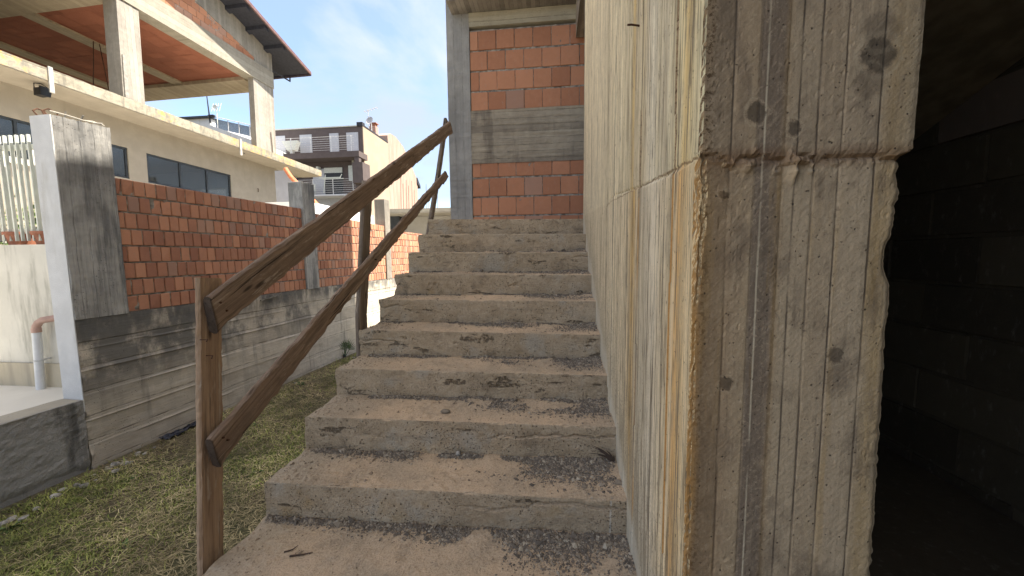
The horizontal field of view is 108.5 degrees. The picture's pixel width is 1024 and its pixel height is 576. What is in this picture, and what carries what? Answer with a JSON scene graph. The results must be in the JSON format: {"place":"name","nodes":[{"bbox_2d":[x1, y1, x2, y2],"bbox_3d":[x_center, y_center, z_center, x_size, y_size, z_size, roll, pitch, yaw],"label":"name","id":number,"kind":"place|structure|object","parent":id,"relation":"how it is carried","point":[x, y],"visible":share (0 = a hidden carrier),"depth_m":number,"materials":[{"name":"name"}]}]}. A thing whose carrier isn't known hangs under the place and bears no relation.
{"place":"outdoors","nodes":[
{"label":"outdoors","id":0,"kind":"place"},
{"bbox_2d":[0,385,63,415],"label":"courtyard paving","id":1,"kind":"structure","parent":0,"point":[15,398],"depth_m":2.89,"materials":[{"name":"grey concrete"}]},
{"bbox_2d":[0,195,36,244],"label":"shrub","id":2,"kind":"object","parent":1,"relation":"on","point":[1,243],"visible":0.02,"depth_m":3.87,"materials":[{"name":"green plant"}]},
{"bbox_2d":[0,244,61,386],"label":"garden wall","id":3,"kind":"structure","parent":1,"relation":"on","point":[25,298],"depth_m":3.11,"materials":[{"name":"white paint"}]},
{"bbox_2d":[1,231,35,244],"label":"planter","id":4,"kind":"object","parent":3,"relation":"on","point":[7,234],"visible":0.37,"depth_m":3.15,"materials":[{"name":"ceramic"}]},
{"bbox_2d":[0,134,42,242],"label":"slatted fence","id":5,"kind":"object","parent":3,"relation":"on","point":[7,186],"visible":0.34,"depth_m":3.09,"materials":[{"name":"white metal"}]},
{"bbox_2d":[29,231,44,243],"bbox_3d":[-3.995,-0.430,3.201,0.227,0.115,0.227,0,5,6],"label":"planter","id":6,"kind":"object","parent":3,"relation":"on","point":[35,234],"visible":0.31,"depth_m":3.10,"materials":[{"name":"ceramic"}]},
{"bbox_2d":[30,315,53,389],"bbox_3d":[-3.815,0.526,3.068,0.296,0.633,0.100,-1,5,-2],"label":"drainpipe","id":7,"kind":"object","parent":3,"relation":"attached to","point":[37,349],"visible":0.83,"depth_m":3.03,"materials":[{"name":"grey plastic"}]},
{"bbox_2d":[0,0,321,244],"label":"house","id":8,"kind":"structure","parent":1,"relation":"on","point":[114,66],"depth_m":11.55,"materials":[{"name":"paint"}]},
{"bbox_2d":[33,83,51,97],"bbox_3d":[-10.549,-4.447,8.268,0.247,0.291,0.229,0,5,6],"label":"floodlight","id":9,"kind":"object","parent":8,"relation":"attached to","point":[42,91],"visible":0.98,"depth_m":8.22,"materials":[{"name":"black plastic"}]},
{"bbox_2d":[0,115,128,178],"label":"window","id":10,"kind":"structure","parent":8,"relation":"in","point":[8,126],"depth_m":8.58,"materials":[{"name":"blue glass"}]},
{"bbox_2d":[146,153,230,196],"bbox_3d":[-10.727,-3.678,12.366,0.080,0.933,2.799,0,5,9],"label":"window","id":11,"kind":"structure","parent":8,"relation":"in","point":[161,171],"depth_m":12.14,"materials":[{"name":"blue glass"}]},
{"bbox_2d":[264,167,373,223],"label":"outbuilding","id":12,"kind":"structure","parent":1,"relation":"on","point":[283,177],"depth_m":12.68,"materials":[{"name":"white paint"}]},
{"bbox_2d":[0,352,355,575],"bbox_3d":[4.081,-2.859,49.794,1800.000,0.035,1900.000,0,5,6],"label":"ground","id":13,"kind":"structure","parent":0,"point":[179,439],"depth_m":2.45,"materials":[{"name":"green plant"}]},
{"bbox_2d":[0,520,8,526],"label":"rubble stone","id":14,"kind":"object","parent":13,"relation":"on","point":[3,522],"visible":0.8,"depth_m":2.25,"materials":[{"name":"grey stone"}]},
{"bbox_2d":[0,521,23,533],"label":"weed","id":15,"kind":"object","parent":13,"relation":"on","point":[1,528],"visible":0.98,"depth_m":2.21,"materials":[{"name":"green plant"}]},
{"bbox_2d":[6,515,17,521],"bbox_3d":[-3.111,1.435,2.292,0.053,0.030,0.049,0,5,6],"label":"rubble stone","id":16,"kind":"object","parent":13,"relation":"on","point":[12,518],"visible":0.89,"depth_m":2.29,"materials":[{"name":"grey stone"}]},
{"bbox_2d":[17,514,28,520],"bbox_3d":[-3.050,1.436,2.300,0.042,0.021,0.046,4,7,44],"label":"rubble stone","id":17,"kind":"object","parent":13,"relation":"on","point":[23,517],"visible":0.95,"depth_m":2.29,"materials":[{"name":"grey stone"}]},
{"bbox_2d":[0,399,90,508],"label":"wall","id":18,"kind":"structure","parent":13,"relation":"on","point":[43,446],"depth_m":2.58,"materials":[{"name":"concrete"}]},
{"bbox_2d":[50,493,61,498],"bbox_3d":[-3.104,1.414,2.502,0.052,0.032,0.050,-2,5,-18],"label":"rubble stone","id":19,"kind":"object","parent":13,"relation":"on","point":[55,495],"visible":0.88,"depth_m":2.50,"materials":[{"name":"grey stone"}]},
{"bbox_2d":[79,482,89,487],"bbox_3d":[-3.031,1.401,2.614,0.050,0.031,0.041,0,5,6],"label":"rubble stone","id":20,"kind":"object","parent":13,"relation":"on","point":[84,485],"visible":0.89,"depth_m":2.61,"materials":[{"name":"grey stone"}]},
{"bbox_2d":[110,462,119,466],"bbox_3d":[-3.087,1.375,2.868,0.059,0.039,0.053,0,5,6],"label":"rubble stone","id":21,"kind":"object","parent":13,"relation":"on","point":[115,463],"visible":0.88,"depth_m":2.86,"materials":[{"name":"grey stone"}]},
{"bbox_2d":[119,538,136,546],"bbox_3d":[-2.180,1.445,2.087,0.077,0.025,0.062,-2,5,-12],"label":"weed","id":22,"kind":"object","parent":13,"relation":"on","point":[126,543],"visible":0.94,"depth_m":2.09,"materials":[{"name":"green plant"}]},
{"bbox_2d":[159,421,195,439],"bbox_3d":[-3.049,1.309,3.425,0.098,0.036,0.380,0,5,6],"label":"plastic sheet","id":23,"kind":"object","parent":13,"relation":"on","point":[175,432],"visible":0.84,"depth_m":3.37,"materials":[{"name":"black plastic"}]},
{"bbox_2d":[29,108,421,468],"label":"boundary wall","id":24,"kind":"structure","parent":13,"relation":"on","point":[129,262],"depth_m":3.27,"materials":[{"name":"concrete"}]},
{"bbox_2d":[179,115,296,179],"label":"white house","id":25,"kind":"structure","parent":13,"relation":"on","point":[238,131],"depth_m":25.52,"materials":[{"name":"paint"}]},
{"bbox_2d":[206,96,215,122],"bbox_3d":[-20.739,-12.309,25.368,0.479,1.804,0.200,0,5,6],"label":"mast antenna","id":26,"kind":"object","parent":25,"relation":"on","point":[212,116],"visible":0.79,"depth_m":25.36,"materials":[{"name":"grey metal"}]},
{"bbox_2d":[211,103,220,123],"bbox_3d":[-20.328,-12.009,25.315,0.757,1.403,0.292,0,5,6],"label":"satellite dish","id":27,"kind":"object","parent":25,"relation":"on","point":[215,106],"visible":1,"depth_m":25.28,"materials":[{"name":"white paint"}]},
{"bbox_2d":[275,122,389,223],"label":"apartment building","id":28,"kind":"structure","parent":13,"relation":"on","point":[331,151],"depth_m":28.85,"materials":[{"name":"white paint"}]},
{"bbox_2d":[276,136,285,152],"bbox_3d":[-18.469,-11.197,29.237,1.100,1.650,0.049,0,5,6],"label":"shutter door","id":29,"kind":"structure","parent":28,"relation":"in","point":[278,138],"depth_m":29.17,"materials":[{"name":"white metal"}]},
{"bbox_2d":[299,134,312,152],"bbox_3d":[-16.183,-11.200,28.989,1.000,1.650,0.049,0,5,6],"label":"shutter door","id":30,"kind":"structure","parent":28,"relation":"in","point":[303,138],"depth_m":28.95,"materials":[{"name":"white metal"}]},
{"bbox_2d":[313,169,324,194],"bbox_3d":[-15.257,-8.337,29.148,0.950,2.100,0.049,0,5,6],"label":"shutter door","id":31,"kind":"structure","parent":28,"relation":"in","point":[319,183],"depth_m":29.13,"materials":[{"name":"white metal"}]},
{"bbox_2d":[319,174,343,192],"bbox_3d":[-13.458,-7.791,27.534,1.723,1.370,0.440,0,5,6],"label":"drying rack","id":32,"kind":"object","parent":28,"relation":"attached to","point":[330,178],"visible":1,"depth_m":27.53,"materials":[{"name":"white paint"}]},
{"bbox_2d":[329,133,338,151],"bbox_3d":[-13.847,-11.277,28.730,0.750,1.500,0.049,0,5,6],"label":"shutter door","id":33,"kind":"structure","parent":28,"relation":"in","point":[335,142],"depth_m":28.69,"materials":[{"name":"white metal"}]},
{"bbox_2d":[324,173,343,193],"bbox_3d":[-14.012,-8.164,29.033,1.500,1.750,0.038,0,5,6],"label":"balcony door","id":34,"kind":"structure","parent":28,"relation":"in","point":[328,187],"depth_m":29.01,"materials":[{"name":"grey glass"}]},
{"bbox_2d":[348,160,353,180],"bbox_3d":[-12.301,-9.198,28.594,0.700,1.750,0.240,0,5,6],"label":"wall boiler","id":35,"kind":"object","parent":28,"relation":"attached to","point":[350,172],"depth_m":28.52,"materials":[{"name":"white paint"}]},
{"bbox_2d":[346,132,358,150],"bbox_3d":[-12.355,-11.203,28.575,0.950,1.650,0.049,0,5,6],"label":"shutter door","id":36,"kind":"structure","parent":28,"relation":"in","point":[354,139],"depth_m":28.53,"materials":[{"name":"white metal"}]},
{"bbox_2d":[366,117,372,129],"bbox_3d":[-11.733,-13.384,30.353,0.481,1.464,0.538,-4,6,-31],"label":"satellite dish","id":37,"kind":"object","parent":28,"relation":"on","point":[369,120],"visible":0.96,"depth_m":30.41,"materials":[{"name":"paint"}]},
{"bbox_2d":[369,122,378,134],"bbox_3d":[-11.700,-13.368,31.213,0.640,1.080,0.540,0,5,6],"label":"chimney","id":38,"kind":"object","parent":28,"relation":"on","point":[374,127],"visible":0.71,"depth_m":30.97,"materials":[{"name":"orange brick"}]},
{"bbox_2d":[340,339,354,357],"bbox_3d":[-2.653,0.961,5.885,0.259,0.339,0.382,4,7,40],"label":"palm seedling","id":39,"kind":"object","parent":13,"relation":"on","point":[349,346],"visible":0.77,"depth_m":5.86,"materials":[{"name":"green plant"}]},
{"bbox_2d":[202,219,636,575],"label":"staircase","id":40,"kind":"structure","parent":13,"relation":"on","point":[445,499],"depth_m":1.88,"materials":[{"name":"concrete"}]},
{"bbox_2d":[289,552,312,556],"bbox_3d":[-0.831,1.051,1.454,0.084,0.007,0.007,-1,5,-10],"label":"twig","id":41,"kind":"object","parent":40,"relation":"on","point":[299,554],"visible":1,"depth_m":1.45,"materials":[{"name":"brown wood"}]},
{"bbox_2d":[195,118,452,575],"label":"wooden handrail","id":42,"kind":"object","parent":40,"relation":"attached to","point":[219,305],"visible":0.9,"depth_m":1.63,"materials":[{"name":"brown wood"}]},
{"bbox_2d":[441,409,449,412],"bbox_3d":[-0.353,0.655,1.958,0.056,0.020,0.034,0,5,6],"label":"clod","id":43,"kind":"object","parent":40,"relation":"on","point":[445,410],"visible":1,"depth_m":1.95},
{"bbox_2d":[589,445,614,461],"bbox_3d":[0.426,0.787,1.749,0.128,0.092,0.012,0,5,2],"label":"dry plant","id":44,"kind":"object","parent":40,"relation":"on","point":[610,457],"visible":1,"depth_m":1.75,"materials":[{"name":"brown plant"}]},
{"bbox_2d":[445,0,1023,575],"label":"unfinished building","id":45,"kind":"structure","parent":13,"relation":"on","point":[803,224],"depth_m":1.10,"materials":[{"name":"concrete"}]},
{"bbox_2d":[282,141,299,152],"bbox_3d":[-16.996,-10.740,28.438,1.300,1.050,0.400,0,5,6],"label":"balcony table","id":46,"kind":"object","parent":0,"point":[294,145],"visible":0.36,"depth_m":28.24,"materials":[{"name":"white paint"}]},
{"bbox_2d":[145,0,450,207],"label":"sky","id":47,"kind":"structure","parent":0,"point":[390,56],"materials":[{"name":"blue"}]},
{"bbox_2d":[379,134,420,208],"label":"gabled shed","id":48,"kind":"structure","parent":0,"point":[396,150],"depth_m":35.53,"materials":[{"name":"beige paint"}]},
{"bbox_2d":[390,178,450,233],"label":"concrete building","id":49,"kind":"structure","parent":0,"point":[418,225],"depth_m":16.66,"materials":[{"name":"concrete"}]},
{"bbox_2d":[223,233,629,575],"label":"dirt","id":50,"kind":"structure","parent":0,"point":[365,480],"depth_m":1.89,"materials":[{"name":"brown soil"}]},
{"bbox_2d":[264,233,635,575],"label":"gravel","id":51,"kind":"structure","parent":0,"point":[557,465],"depth_m":1.67,"materials":[{"name":"grey gravel"}]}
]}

